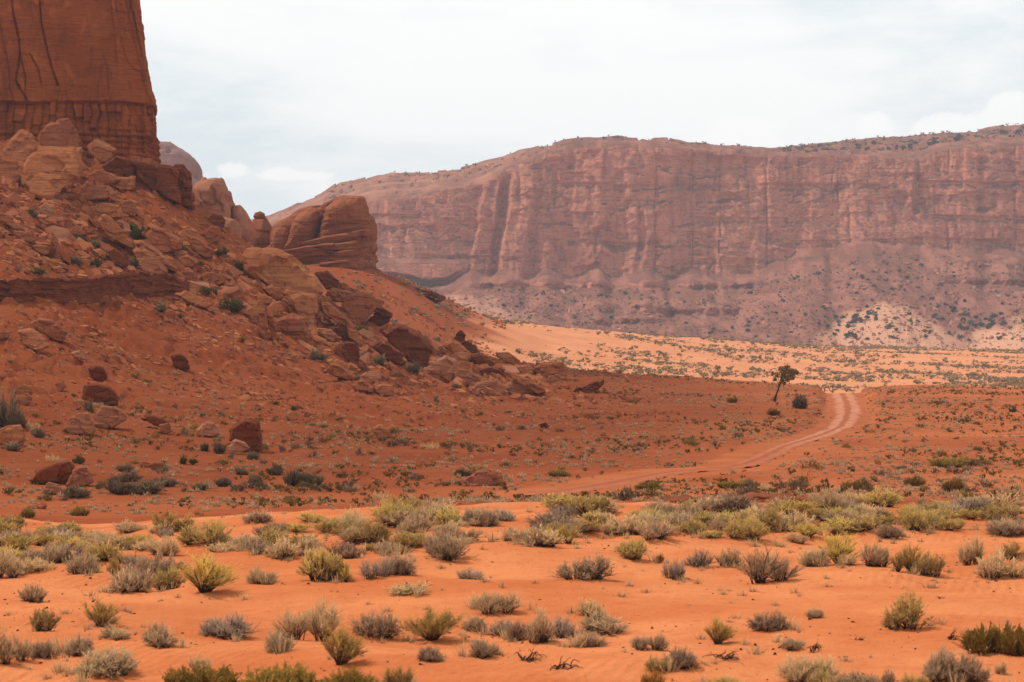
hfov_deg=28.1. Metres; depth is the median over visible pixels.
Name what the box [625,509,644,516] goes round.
shrub
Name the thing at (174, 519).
shrub
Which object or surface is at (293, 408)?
bush
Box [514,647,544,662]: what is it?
dead branches
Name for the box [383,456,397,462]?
bush
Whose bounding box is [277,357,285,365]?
stone
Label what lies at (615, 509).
shrub
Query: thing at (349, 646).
shrub
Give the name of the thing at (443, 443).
bush
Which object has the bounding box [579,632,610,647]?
shrub
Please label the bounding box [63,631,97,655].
shrub
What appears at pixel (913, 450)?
bush
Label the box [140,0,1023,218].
sky
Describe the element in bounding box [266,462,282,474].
bush
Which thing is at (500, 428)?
bush
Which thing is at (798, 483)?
bush
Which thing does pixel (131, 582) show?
shrub
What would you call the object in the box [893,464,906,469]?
bush
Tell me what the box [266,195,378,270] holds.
rock outcrop
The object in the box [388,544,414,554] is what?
shrub
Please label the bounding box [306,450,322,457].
bush
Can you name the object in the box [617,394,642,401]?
boulder
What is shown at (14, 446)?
bush
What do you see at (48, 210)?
boulder
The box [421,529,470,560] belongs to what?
shrub
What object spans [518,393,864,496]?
road
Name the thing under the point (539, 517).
shrub
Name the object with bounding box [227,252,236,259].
stone
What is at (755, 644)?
twig litter
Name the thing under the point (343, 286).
boulder
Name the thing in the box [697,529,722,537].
shrub
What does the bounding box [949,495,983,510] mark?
shrub
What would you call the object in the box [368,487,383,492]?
bush
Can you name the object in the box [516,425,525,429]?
bush
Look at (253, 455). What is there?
bush
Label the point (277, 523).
shrub
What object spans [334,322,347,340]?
boulder
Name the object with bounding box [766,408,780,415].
bush
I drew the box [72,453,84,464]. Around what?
bush
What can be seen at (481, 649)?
shrub
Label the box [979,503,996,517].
shrub
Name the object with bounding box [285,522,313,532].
shrub
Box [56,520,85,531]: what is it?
shrub
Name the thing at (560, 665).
dead branches
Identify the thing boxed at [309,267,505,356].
rubble
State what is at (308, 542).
shrub
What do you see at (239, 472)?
bush
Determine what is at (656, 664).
shrub
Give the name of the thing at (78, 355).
boulder
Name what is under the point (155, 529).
shrub
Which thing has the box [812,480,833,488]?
bush
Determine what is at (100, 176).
boulder
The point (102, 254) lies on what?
boulder
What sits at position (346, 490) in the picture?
bush
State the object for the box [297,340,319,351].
stone
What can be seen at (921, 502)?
shrub
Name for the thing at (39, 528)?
shrub
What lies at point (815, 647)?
dead branches
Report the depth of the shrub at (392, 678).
28.32 m
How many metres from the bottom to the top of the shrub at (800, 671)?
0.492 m
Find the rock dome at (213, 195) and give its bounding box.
[192,177,252,242]
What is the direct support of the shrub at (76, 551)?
on the ground at (862, 594)
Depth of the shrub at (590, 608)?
38.13 m
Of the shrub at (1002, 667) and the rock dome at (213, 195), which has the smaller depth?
the shrub at (1002, 667)
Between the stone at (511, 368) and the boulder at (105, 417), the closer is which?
the boulder at (105, 417)
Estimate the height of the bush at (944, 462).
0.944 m
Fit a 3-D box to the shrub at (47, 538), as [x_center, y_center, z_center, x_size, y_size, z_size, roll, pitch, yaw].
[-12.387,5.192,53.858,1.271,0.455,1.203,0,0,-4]
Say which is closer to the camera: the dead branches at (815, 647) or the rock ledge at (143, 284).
the dead branches at (815, 647)
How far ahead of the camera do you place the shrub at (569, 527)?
51.31 m
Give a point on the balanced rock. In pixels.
(262, 227)
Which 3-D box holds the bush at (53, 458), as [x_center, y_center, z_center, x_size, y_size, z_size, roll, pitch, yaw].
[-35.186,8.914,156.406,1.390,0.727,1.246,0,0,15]
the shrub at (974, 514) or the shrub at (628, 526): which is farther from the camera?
the shrub at (974, 514)
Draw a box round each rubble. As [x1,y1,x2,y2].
[0,139,692,436]
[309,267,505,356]
[416,251,1023,347]
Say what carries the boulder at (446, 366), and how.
on the ground at (862, 594)
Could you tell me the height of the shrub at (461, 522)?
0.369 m
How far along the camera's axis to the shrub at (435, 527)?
52.04 m
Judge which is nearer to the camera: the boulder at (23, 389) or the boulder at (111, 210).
the boulder at (23, 389)
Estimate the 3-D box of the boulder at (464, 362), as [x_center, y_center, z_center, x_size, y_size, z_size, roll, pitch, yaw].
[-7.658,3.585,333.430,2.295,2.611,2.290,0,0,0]
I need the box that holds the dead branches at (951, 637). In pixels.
[947,627,959,639]
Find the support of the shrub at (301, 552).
on the ground at (862, 594)
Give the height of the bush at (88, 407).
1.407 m
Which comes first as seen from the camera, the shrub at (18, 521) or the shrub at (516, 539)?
the shrub at (516, 539)
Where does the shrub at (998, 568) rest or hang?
on the ground at (862, 594)
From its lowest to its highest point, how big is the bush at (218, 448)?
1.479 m
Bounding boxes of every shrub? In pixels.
[0,512,26,531]
[0,520,25,533]
[0,525,40,545]
[0,547,36,577]
[0,549,12,560]
[0,619,34,664]
[1,532,39,550]
[1,544,30,560]
[17,581,49,601]
[21,546,46,562]
[25,606,61,630]
[26,556,58,571]
[26,638,54,658]
[29,530,64,545]
[31,525,48,533]
[38,523,75,535]
[39,538,84,561]
[39,542,73,563]
[47,527,77,545]
[48,534,90,550]
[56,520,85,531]
[61,546,102,573]
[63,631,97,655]
[69,641,141,679]
[75,528,92,537]
[77,529,115,544]
[80,592,121,626]
[81,541,123,560]
[89,530,127,548]
[97,623,131,639]
[104,555,121,576]
[105,563,155,593]
[110,552,140,562]
[111,517,145,533]
[113,533,157,548]
[120,540,135,549]
[120,549,149,569]
[129,547,180,580]
[131,537,162,550]
[141,533,183,555]
[141,615,180,648]
[147,520,178,534]
[149,510,197,530]
[151,564,186,589]
[157,528,174,536]
[159,662,241,681]
[162,557,190,568]
[174,516,234,546]
[176,548,244,592]
[187,652,213,670]
[196,611,262,640]
[203,541,235,552]
[204,532,232,545]
[228,529,264,548]
[236,656,328,681]
[238,509,272,522]
[244,563,283,584]
[245,537,273,553]
[251,522,285,536]
[252,526,293,546]
[261,533,301,559]
[263,627,297,652]
[267,593,344,641]
[268,519,291,530]
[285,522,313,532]
[287,531,321,543]
[294,549,310,555]
[295,510,327,522]
[295,531,319,549]
[295,546,350,581]
[311,517,339,532]
[320,620,372,664]
[322,540,366,558]
[324,665,381,681]
[331,520,361,534]
[333,504,370,527]
[335,524,370,541]
[336,560,353,581]
[343,515,394,544]
[343,521,381,531]
[347,605,404,639]
[359,549,395,579]
[360,543,382,549]
[368,494,408,525]
[373,537,402,554]
[379,494,424,510]
[379,504,431,527]
[380,665,417,681]
[385,532,428,548]
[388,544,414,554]
[388,548,419,574]
[388,579,430,595]
[393,501,418,514]
[396,532,435,545]
[396,600,471,640]
[397,513,436,532]
[399,516,423,532]
[414,496,454,510]
[416,644,445,661]
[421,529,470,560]
[424,499,460,521]
[427,522,486,539]
[430,505,460,524]
[430,522,455,530]
[437,510,460,522]
[448,518,477,526]
[453,535,479,543]
[455,565,484,579]
[458,503,500,526]
[460,614,487,631]
[466,633,501,658]
[467,514,501,526]
[471,588,524,614]
[484,616,513,635]
[489,507,517,520]
[499,525,525,540]
[504,619,531,641]
[508,530,551,543]
[513,525,549,545]
[514,524,570,546]
[522,604,556,643]
[523,509,578,526]
[531,523,546,530]
[537,515,575,526]
[540,492,577,508]
[543,521,568,531]
[543,524,581,543]
[545,497,575,510]
[547,549,618,580]
[548,502,578,516]
[551,520,578,535]
[552,614,581,638]
[564,493,612,516]
[571,518,598,532]
[571,519,604,529]
[573,595,603,616]
[575,510,616,523]
[576,608,630,634]
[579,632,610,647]
[584,509,619,522]
[587,497,620,513]
[600,519,624,534]
[604,513,653,534]
[615,537,652,559]
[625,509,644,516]
[628,627,669,650]
[631,505,675,524]
[632,506,677,524]
[632,512,675,533]
[633,519,678,539]
[637,498,679,513]
[640,668,666,681]
[643,652,675,671]
[657,554,664,562]
[660,552,686,579]
[661,508,695,521]
[661,511,690,530]
[661,639,699,669]
[665,500,715,521]
[675,515,707,533]
[680,497,703,508]
[683,547,715,567]
[693,495,732,510]
[696,509,738,526]
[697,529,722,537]
[702,491,753,512]
[703,512,728,527]
[703,615,737,643]
[706,675,738,681]
[708,516,736,530]
[713,546,742,566]
[718,516,772,539]
[721,509,759,522]
[729,513,761,532]
[733,499,764,509]
[735,505,783,530]
[738,543,804,583]
[740,503,766,518]
[743,606,792,631]
[758,496,830,515]
[763,495,797,510]
[773,507,818,531]
[774,651,842,681]
[778,637,805,650]
[783,532,810,543]
[787,520,831,536]
[796,546,831,566]
[799,507,838,520]
[803,605,824,618]
[807,484,847,510]
[807,525,860,563]
[809,668,834,681]
[814,522,831,529]
[815,514,862,533]
[820,505,859,515]
[820,508,869,522]
[830,489,859,503]
[831,498,856,510]
[832,668,877,681]
[840,553,858,565]
[842,512,887,531]
[843,498,865,511]
[846,502,892,517]
[848,511,875,530]
[855,484,903,506]
[855,492,871,504]
[859,537,894,566]
[866,514,895,526]
[867,667,895,681]
[870,506,895,517]
[874,523,903,538]
[879,585,941,630]
[889,541,924,571]
[890,503,938,522]
[895,504,938,530]
[898,671,930,681]
[902,520,934,528]
[911,510,943,522]
[912,503,932,510]
[913,506,961,520]
[913,551,947,576]
[916,497,938,506]
[921,499,953,508]
[922,644,965,681]
[930,503,968,514]
[934,502,965,515]
[935,516,966,530]
[937,499,970,511]
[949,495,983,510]
[951,495,994,511]
[952,620,1023,656]
[953,493,989,507]
[953,507,985,518]
[955,527,986,565]
[956,650,994,681]
[970,543,1023,579]
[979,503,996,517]
[980,491,1023,507]
[981,500,1023,520]
[984,513,1022,528]
[984,517,1023,536]
[987,515,1014,527]
[994,659,1007,673]
[1001,539,1023,559]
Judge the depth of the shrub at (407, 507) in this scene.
54.92 m
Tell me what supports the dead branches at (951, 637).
on the ground at (862, 594)
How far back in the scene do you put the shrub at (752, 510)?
56.47 m
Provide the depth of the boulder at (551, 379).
324.29 m
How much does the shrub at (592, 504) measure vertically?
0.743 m
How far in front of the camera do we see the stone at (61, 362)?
230.89 m
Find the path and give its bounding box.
[508,417,624,466]
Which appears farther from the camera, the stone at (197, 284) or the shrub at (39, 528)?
the stone at (197, 284)
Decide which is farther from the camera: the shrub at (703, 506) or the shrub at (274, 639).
the shrub at (703, 506)
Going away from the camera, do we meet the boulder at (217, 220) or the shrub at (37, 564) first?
the shrub at (37, 564)
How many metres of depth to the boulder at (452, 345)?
346.02 m
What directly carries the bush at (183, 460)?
on the ground at (862, 594)
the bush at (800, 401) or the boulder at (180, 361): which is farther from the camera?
the bush at (800, 401)
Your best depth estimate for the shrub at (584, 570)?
42.92 m
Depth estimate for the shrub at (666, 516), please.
54.54 m
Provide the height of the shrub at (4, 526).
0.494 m
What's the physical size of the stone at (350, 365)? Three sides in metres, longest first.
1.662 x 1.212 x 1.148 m
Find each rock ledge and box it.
[0,271,191,304]
[413,287,445,300]
[571,379,603,392]
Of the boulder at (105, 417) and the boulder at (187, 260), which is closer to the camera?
the boulder at (105, 417)
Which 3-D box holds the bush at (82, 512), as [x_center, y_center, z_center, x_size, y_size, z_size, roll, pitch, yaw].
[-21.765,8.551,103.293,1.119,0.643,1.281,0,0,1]
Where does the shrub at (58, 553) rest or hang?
on the ground at (862, 594)
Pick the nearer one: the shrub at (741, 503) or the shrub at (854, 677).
the shrub at (854, 677)
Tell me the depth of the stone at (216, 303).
313.29 m
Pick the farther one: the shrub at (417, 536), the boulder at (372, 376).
the boulder at (372, 376)
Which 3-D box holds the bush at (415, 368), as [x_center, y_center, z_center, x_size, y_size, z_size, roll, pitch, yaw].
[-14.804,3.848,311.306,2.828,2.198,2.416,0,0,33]
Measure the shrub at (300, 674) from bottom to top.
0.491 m
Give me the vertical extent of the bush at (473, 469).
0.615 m
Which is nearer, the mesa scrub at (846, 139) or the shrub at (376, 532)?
the shrub at (376, 532)
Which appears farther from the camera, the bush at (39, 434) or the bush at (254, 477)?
the bush at (39, 434)
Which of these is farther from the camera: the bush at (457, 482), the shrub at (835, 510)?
the bush at (457, 482)
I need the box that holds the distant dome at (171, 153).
[159,141,202,186]
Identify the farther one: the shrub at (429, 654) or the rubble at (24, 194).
the rubble at (24, 194)
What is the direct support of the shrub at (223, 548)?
on the ground at (862, 594)
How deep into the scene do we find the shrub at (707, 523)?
55.45 m
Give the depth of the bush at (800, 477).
137.97 m
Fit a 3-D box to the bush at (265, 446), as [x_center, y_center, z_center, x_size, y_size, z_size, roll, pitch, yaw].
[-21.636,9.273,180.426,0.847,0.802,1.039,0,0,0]
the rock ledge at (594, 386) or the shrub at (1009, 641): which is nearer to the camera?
the shrub at (1009, 641)
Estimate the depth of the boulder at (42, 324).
254.06 m
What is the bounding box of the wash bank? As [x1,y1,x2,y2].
[661,492,822,503]
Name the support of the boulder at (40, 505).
on the ground at (862, 594)
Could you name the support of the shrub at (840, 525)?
on the ground at (862, 594)
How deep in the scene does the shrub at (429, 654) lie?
30.45 m
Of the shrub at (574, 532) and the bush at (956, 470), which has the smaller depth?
the shrub at (574, 532)
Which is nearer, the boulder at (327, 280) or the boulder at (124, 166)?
the boulder at (124, 166)
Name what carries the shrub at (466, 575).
on the ground at (862, 594)
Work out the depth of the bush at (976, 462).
155.32 m
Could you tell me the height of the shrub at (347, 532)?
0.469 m
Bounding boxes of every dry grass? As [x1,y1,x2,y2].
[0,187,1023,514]
[6,497,1023,681]
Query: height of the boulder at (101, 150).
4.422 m
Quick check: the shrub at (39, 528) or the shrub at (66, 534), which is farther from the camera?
the shrub at (39, 528)
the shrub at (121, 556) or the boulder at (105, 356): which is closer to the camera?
the shrub at (121, 556)
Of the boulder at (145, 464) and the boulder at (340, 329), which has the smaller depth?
the boulder at (145, 464)
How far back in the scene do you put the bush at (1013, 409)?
256.23 m
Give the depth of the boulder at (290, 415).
223.24 m
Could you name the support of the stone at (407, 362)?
on the ground at (862, 594)
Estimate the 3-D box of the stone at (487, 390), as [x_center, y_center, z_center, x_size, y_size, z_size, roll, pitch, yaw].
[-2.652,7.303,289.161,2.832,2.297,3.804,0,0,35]
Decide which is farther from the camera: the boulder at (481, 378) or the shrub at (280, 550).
the boulder at (481, 378)
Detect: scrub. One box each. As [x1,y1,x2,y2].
[0,198,1023,511]
[329,123,1023,198]
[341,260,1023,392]
[371,267,1023,391]
[448,253,1023,348]
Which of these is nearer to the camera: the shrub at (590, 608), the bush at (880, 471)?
the shrub at (590, 608)
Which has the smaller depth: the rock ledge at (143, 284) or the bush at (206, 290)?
the rock ledge at (143, 284)
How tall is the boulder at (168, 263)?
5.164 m
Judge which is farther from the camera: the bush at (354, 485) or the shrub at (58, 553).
the bush at (354, 485)
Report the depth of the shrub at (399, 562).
43.24 m
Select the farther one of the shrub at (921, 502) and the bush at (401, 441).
the bush at (401, 441)
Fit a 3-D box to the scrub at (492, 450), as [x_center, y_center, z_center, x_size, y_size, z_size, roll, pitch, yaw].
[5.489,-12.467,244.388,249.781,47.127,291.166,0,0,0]
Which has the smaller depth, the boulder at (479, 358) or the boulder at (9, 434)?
the boulder at (9, 434)
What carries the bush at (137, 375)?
on the ground at (862, 594)
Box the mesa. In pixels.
[251,124,1023,348]
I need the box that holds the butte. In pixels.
[0,0,160,163]
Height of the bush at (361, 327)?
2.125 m
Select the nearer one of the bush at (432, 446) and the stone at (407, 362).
the bush at (432, 446)
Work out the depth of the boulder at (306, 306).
330.16 m
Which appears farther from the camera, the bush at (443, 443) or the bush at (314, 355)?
the bush at (314, 355)
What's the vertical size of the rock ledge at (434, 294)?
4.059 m
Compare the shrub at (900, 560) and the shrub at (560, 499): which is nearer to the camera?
the shrub at (900, 560)
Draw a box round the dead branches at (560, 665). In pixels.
[550,656,581,670]
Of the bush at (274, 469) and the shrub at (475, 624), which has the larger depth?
the bush at (274, 469)
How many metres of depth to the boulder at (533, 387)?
290.97 m
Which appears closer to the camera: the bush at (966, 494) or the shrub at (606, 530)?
the shrub at (606, 530)
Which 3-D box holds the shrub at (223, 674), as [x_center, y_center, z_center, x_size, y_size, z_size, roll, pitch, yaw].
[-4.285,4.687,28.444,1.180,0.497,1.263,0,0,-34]
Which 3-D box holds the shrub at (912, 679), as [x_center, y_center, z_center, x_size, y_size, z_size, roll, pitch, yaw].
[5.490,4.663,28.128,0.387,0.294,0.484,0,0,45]
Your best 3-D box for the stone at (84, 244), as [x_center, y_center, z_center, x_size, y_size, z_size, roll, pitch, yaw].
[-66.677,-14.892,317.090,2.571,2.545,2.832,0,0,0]
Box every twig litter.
[3,503,1021,680]
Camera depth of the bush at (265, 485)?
141.79 m
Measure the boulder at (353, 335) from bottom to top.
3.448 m
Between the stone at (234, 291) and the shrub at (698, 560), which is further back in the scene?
the stone at (234, 291)
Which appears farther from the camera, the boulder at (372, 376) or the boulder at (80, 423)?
the boulder at (372, 376)
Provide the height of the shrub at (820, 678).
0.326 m
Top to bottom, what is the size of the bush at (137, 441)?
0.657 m
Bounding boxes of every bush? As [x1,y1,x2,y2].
[0,382,28,428]
[1,441,24,450]
[19,507,35,517]
[24,421,39,427]
[27,207,38,217]
[27,267,47,274]
[30,425,46,437]
[36,493,56,500]
[42,489,53,499]
[45,455,58,461]
[62,483,92,497]
[70,504,90,515]
[71,255,82,266]
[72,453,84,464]
[83,400,94,410]
[87,238,103,246]
[90,256,102,266]
[95,483,104,488]
[96,478,106,484]
[104,477,136,494]
[108,468,143,481]
[116,463,134,471]
[128,221,140,231]
[128,256,138,266]
[128,436,140,443]
[128,479,167,494]
[129,223,145,239]
[131,372,141,377]
[149,473,177,486]
[153,300,167,312]
[155,466,169,473]
[179,453,199,464]
[180,429,194,435]
[190,424,198,429]
[191,481,208,489]
[198,284,216,294]
[199,442,209,450]
[212,440,225,453]
[214,246,227,256]
[214,455,232,464]
[214,475,231,486]
[217,292,247,312]
[231,483,246,490]
[233,260,243,270]
[234,463,247,474]
[242,479,261,487]
[246,451,261,459]
[248,474,264,483]
[257,481,268,488]
[263,443,270,449]
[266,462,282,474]
[279,446,285,451]
[282,469,306,485]
[290,443,301,448]
[291,405,300,410]
[300,481,315,489]
[301,471,325,485]
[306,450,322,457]
[308,347,327,360]
[315,483,329,491]
[318,435,327,442]
[331,471,348,477]
[335,479,359,489]
[341,485,353,491]
[343,483,360,490]
[355,447,361,454]
[356,323,370,331]
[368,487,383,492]
[373,490,391,499]
[374,353,384,365]
[377,435,388,441]
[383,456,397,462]
[385,440,398,446]
[388,426,402,433]
[397,438,413,445]
[404,359,421,372]
[405,474,426,480]
[426,443,439,449]
[433,479,449,485]
[436,441,449,446]
[446,480,462,485]
[454,467,473,476]
[470,464,484,472]
[496,424,504,430]
[499,462,512,466]
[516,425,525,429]
[533,451,547,455]
[542,468,572,476]
[617,485,645,499]
[633,480,665,489]
[681,438,700,445]
[709,439,722,446]
[716,480,749,487]
[726,396,738,402]
[731,483,754,494]
[732,431,743,437]
[737,418,749,422]
[741,477,762,487]
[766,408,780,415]
[770,473,783,478]
[775,479,788,488]
[778,426,788,431]
[787,477,810,486]
[788,479,805,490]
[791,393,808,408]
[795,472,812,482]
[800,460,817,469]
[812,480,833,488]
[831,457,844,465]
[831,485,845,493]
[842,479,874,489]
[861,485,873,490]
[871,469,891,475]
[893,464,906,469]
[900,445,917,452]
[901,474,928,485]
[926,456,970,466]
[940,478,965,491]
[945,465,966,473]
[957,488,975,498]
[960,416,971,422]
[963,483,978,492]
[967,458,978,465]
[974,479,994,487]
[1009,406,1016,412]
[1012,458,1023,463]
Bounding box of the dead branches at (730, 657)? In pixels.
[706,650,738,659]
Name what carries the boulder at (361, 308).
on the ground at (862, 594)
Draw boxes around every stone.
[0,194,14,203]
[5,208,18,218]
[8,192,23,206]
[45,225,71,240]
[48,215,69,225]
[56,193,67,198]
[59,359,70,365]
[73,237,89,250]
[97,241,112,251]
[115,221,123,229]
[117,220,129,229]
[137,239,151,247]
[147,222,158,230]
[171,250,187,255]
[182,246,206,259]
[187,280,209,289]
[209,390,220,394]
[214,301,230,314]
[221,286,243,297]
[222,262,233,274]
[225,268,235,279]
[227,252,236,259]
[238,394,250,400]
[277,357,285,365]
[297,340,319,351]
[329,326,352,341]
[334,343,342,356]
[338,307,353,318]
[341,355,358,366]
[347,362,357,368]
[351,414,365,419]
[358,328,373,337]
[359,352,375,367]
[405,361,421,371]
[422,397,430,402]
[432,342,440,355]
[439,375,449,382]
[453,376,464,387]
[482,386,508,395]
[502,365,518,372]
[509,393,520,398]
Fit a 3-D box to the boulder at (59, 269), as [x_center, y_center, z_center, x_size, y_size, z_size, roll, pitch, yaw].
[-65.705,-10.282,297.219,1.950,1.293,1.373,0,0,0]
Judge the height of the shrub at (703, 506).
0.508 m
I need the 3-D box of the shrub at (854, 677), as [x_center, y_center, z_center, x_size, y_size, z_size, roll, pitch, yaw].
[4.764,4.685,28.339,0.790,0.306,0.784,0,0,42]
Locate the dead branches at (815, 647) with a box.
[807,639,821,652]
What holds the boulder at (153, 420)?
on the ground at (862, 594)
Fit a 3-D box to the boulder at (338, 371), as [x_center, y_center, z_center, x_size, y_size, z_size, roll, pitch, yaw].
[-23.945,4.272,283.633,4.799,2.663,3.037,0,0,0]
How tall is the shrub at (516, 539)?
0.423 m
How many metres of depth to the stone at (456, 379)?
300.29 m
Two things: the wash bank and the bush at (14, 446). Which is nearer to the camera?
the wash bank
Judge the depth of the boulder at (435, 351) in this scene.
334.82 m
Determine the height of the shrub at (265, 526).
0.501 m
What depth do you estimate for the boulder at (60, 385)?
217.48 m
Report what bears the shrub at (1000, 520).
on the ground at (862, 594)
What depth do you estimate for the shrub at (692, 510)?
56.62 m
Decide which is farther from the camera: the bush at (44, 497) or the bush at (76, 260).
the bush at (76, 260)
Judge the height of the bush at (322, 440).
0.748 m
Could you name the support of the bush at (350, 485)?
on the ground at (862, 594)
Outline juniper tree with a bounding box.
[771,364,799,401]
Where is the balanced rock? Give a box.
[247,211,271,247]
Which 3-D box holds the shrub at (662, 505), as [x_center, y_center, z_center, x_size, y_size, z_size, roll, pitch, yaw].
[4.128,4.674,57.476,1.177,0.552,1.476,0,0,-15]
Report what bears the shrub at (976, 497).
on the ground at (862, 594)
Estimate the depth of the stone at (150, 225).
339.58 m
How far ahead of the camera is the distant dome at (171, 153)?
1615.74 m
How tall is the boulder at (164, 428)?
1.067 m
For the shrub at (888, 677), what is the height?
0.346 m
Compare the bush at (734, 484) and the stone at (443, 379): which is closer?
the bush at (734, 484)
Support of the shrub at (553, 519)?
on the ground at (862, 594)
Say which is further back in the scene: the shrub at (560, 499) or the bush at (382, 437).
the bush at (382, 437)
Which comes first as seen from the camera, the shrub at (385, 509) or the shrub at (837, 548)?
the shrub at (837, 548)
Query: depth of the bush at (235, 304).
312.71 m
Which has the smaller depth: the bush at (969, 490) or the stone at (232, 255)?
the bush at (969, 490)
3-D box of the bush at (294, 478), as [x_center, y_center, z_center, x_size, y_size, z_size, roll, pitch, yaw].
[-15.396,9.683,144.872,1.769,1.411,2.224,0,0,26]
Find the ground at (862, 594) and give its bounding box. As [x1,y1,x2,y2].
[0,140,1023,681]
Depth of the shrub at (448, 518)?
53.64 m
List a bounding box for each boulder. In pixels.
[0,129,37,182]
[0,210,24,230]
[0,227,11,235]
[0,330,11,339]
[0,424,24,445]
[14,230,35,242]
[15,384,31,394]
[15,393,32,404]
[17,328,49,350]
[19,144,86,199]
[26,502,47,508]
[29,460,74,483]
[31,318,55,333]
[32,244,49,255]
[37,118,81,146]
[39,203,56,217]
[42,256,69,268]
[42,482,63,493]
[44,323,66,342]
[48,233,70,264]
[52,266,64,273]
[54,380,65,391]
[56,216,86,236]
[61,273,74,278]
[63,411,95,435]
[66,465,93,486]
[70,350,85,360]
[74,182,116,200]
[82,383,118,405]
[83,169,120,184]
[87,139,116,161]
[88,366,107,381]
[90,202,123,218]
[93,405,126,428]
[94,214,134,249]
[94,248,106,259]
[101,352,108,360]
[102,156,137,176]
[106,248,128,267]
[113,176,135,190]
[120,199,137,215]
[132,247,167,273]
[133,156,159,192]
[133,240,177,272]
[139,461,150,467]
[141,413,170,428]
[142,226,182,252]
[149,461,167,469]
[155,164,180,203]
[158,423,171,433]
[170,353,189,370]
[173,164,194,209]
[174,290,210,308]
[177,255,197,266]
[178,226,196,241]
[181,267,197,281]
[189,236,213,258]
[196,421,221,436]
[201,271,225,284]
[204,225,219,242]
[207,214,225,227]
[226,439,249,453]
[228,418,262,452]
[242,247,323,297]
[245,300,263,322]
[257,294,272,303]
[259,308,268,340]
[262,285,284,300]
[267,301,283,315]
[267,312,277,340]
[276,313,310,342]
[284,410,297,419]
[285,292,319,324]
[315,271,338,289]
[318,298,358,335]
[321,329,335,341]
[322,362,355,380]
[325,287,351,301]
[327,358,348,369]
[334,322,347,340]
[338,341,359,363]
[339,282,355,292]
[341,292,383,325]
[347,328,363,346]
[352,379,374,392]
[360,350,374,366]
[361,370,381,381]
[368,307,392,325]
[372,340,405,365]
[372,424,390,437]
[374,384,394,396]
[379,323,432,367]
[421,355,459,380]
[422,333,437,355]
[443,338,472,362]
[454,330,465,341]
[454,369,476,381]
[458,355,470,369]
[459,469,505,486]
[462,340,479,353]
[468,380,505,394]
[471,352,496,365]
[474,373,485,380]
[478,366,504,376]
[496,352,519,362]
[504,370,545,393]
[505,380,531,393]
[516,363,535,374]
[534,361,566,380]
[539,422,548,427]
[545,376,556,382]
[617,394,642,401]
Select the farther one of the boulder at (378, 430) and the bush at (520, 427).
the bush at (520, 427)
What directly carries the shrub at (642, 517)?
on the ground at (862, 594)
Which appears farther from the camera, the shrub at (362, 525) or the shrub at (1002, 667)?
the shrub at (362, 525)
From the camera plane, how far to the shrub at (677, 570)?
43.87 m
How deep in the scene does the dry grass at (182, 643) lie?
42.20 m
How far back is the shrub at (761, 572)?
43.30 m
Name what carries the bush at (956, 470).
on the ground at (862, 594)
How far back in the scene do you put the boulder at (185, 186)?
357.82 m
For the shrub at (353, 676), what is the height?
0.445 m
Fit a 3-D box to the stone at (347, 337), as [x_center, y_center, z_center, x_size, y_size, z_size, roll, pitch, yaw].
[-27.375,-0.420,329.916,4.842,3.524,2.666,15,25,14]
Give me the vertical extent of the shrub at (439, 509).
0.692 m
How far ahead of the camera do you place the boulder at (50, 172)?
335.87 m
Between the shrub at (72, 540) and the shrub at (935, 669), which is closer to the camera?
the shrub at (935, 669)
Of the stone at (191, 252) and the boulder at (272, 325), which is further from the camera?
the stone at (191, 252)
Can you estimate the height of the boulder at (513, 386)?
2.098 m
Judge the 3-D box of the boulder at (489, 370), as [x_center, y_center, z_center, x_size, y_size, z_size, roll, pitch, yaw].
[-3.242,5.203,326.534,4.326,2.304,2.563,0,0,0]
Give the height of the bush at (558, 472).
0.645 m
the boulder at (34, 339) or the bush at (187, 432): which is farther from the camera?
the boulder at (34, 339)
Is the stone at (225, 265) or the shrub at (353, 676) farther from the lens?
the stone at (225, 265)
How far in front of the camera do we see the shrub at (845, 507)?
57.54 m
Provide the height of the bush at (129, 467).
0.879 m
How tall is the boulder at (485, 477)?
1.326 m
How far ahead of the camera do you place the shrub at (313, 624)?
34.18 m
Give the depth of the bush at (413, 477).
148.19 m
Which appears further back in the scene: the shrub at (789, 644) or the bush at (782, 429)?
the bush at (782, 429)
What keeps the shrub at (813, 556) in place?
on the ground at (862, 594)
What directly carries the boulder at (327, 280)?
on the ground at (862, 594)
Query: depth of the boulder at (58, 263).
297.95 m
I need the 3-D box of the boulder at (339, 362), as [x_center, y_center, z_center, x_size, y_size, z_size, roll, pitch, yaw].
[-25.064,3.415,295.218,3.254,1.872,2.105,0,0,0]
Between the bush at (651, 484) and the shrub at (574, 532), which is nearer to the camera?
the shrub at (574, 532)
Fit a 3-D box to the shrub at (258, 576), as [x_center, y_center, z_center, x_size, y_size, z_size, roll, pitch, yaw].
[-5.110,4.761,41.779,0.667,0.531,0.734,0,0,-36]
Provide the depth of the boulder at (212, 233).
349.93 m
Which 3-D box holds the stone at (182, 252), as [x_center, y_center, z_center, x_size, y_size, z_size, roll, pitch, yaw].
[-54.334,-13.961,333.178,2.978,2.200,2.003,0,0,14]
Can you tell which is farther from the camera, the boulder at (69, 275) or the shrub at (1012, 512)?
the boulder at (69, 275)
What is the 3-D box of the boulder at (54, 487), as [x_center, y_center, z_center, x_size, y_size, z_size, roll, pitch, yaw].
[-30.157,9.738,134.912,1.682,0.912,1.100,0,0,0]
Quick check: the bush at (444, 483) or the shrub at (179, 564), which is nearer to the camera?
the shrub at (179, 564)
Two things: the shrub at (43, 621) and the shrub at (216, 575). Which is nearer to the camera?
the shrub at (43, 621)
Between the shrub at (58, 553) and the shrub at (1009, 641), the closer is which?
the shrub at (1009, 641)
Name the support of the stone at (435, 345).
on the ground at (862, 594)

